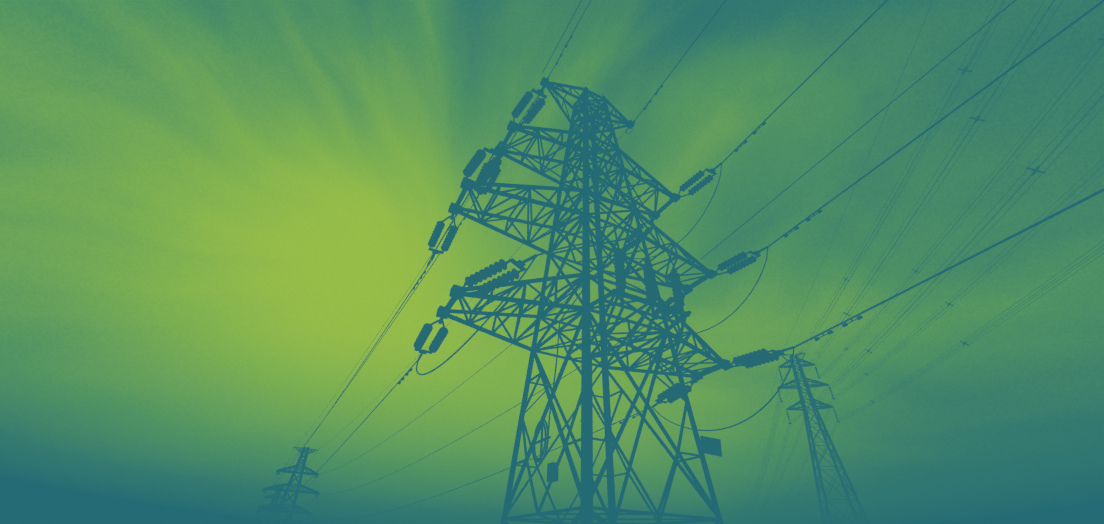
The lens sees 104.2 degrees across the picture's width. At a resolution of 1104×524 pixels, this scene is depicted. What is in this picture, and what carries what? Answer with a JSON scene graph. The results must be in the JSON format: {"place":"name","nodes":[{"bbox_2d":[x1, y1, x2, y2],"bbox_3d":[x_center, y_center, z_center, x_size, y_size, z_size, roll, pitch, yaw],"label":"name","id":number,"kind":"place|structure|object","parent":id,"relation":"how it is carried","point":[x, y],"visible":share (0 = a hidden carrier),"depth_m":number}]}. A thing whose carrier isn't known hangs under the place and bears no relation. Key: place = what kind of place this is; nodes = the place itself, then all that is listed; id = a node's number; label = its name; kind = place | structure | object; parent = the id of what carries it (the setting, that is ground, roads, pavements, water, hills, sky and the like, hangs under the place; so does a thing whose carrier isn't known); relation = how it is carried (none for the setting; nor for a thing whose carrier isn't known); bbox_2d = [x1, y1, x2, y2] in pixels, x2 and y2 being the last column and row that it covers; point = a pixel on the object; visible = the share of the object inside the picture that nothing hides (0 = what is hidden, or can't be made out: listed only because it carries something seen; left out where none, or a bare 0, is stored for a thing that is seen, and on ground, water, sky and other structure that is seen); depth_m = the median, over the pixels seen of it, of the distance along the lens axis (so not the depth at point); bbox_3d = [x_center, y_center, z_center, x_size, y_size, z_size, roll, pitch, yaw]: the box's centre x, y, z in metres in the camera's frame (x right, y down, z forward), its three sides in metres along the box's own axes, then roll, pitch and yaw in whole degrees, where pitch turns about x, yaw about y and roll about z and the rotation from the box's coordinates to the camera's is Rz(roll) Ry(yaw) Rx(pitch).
{"place":"outdoors","nodes":[
{"label":"outdoors","id":0,"kind":"place"},
{"bbox_2d":[0,0,1103,523],"label":"sky","id":1,"kind":"structure","parent":0,"point":[212,211]},
{"label":"ground","id":2,"kind":"structure","parent":0,"visible":0},
{"bbox_2d":[254,484,286,523],"bbox_3d":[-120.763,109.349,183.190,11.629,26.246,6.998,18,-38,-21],"label":"pylon lattice","id":3,"kind":"object","parent":2,"relation":"on","point":[276,495],"visible":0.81,"depth_m":184.71},
{"bbox_2d":[253,447,318,523],"bbox_3d":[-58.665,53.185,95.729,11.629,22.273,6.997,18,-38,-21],"label":"pylon lattice","id":4,"kind":"object","parent":2,"relation":"on","point":[289,483],"visible":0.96,"depth_m":96.69},
{"bbox_2d":[257,0,1103,520],"bbox_3d":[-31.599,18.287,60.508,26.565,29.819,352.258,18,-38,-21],"label":"line conductors","id":5,"kind":"object","parent":4,"relation":"attached to","point":[757,212],"visible":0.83,"depth_m":13.70},
{"bbox_2d":[398,35,862,423],"bbox_3d":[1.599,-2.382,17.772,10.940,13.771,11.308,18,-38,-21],"label":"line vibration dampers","id":6,"kind":"object","parent":5,"relation":"attached to","point":[785,236],"visible":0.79,"depth_m":16.05},
{"bbox_2d":[414,76,794,523],"bbox_3d":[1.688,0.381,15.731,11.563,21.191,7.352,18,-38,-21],"label":"pylon lattice","id":7,"kind":"object","parent":2,"relation":"on","point":[587,487],"visible":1,"depth_m":14.25},
{"bbox_2d":[777,353,869,523],"bbox_3d":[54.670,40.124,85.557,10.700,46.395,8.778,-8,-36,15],"label":"pylon lattice","id":8,"kind":"object","parent":2,"relation":"on","point":[811,399],"visible":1,"depth_m":88.41},
{"bbox_2d":[735,0,1103,522],"bbox_3d":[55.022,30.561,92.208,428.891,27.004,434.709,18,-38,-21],"label":"line bundle conductors","id":9,"kind":"object","parent":8,"relation":"attached to","point":[950,224],"visible":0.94,"depth_m":35.94},
{"bbox_2d":[798,38,1103,406],"bbox_3d":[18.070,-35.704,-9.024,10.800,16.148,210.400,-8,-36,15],"label":"line spacers","id":10,"kind":"object","parent":9,"relation":"attached to","point":[1032,169],"visible":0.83,"depth_m":28.70}
]}

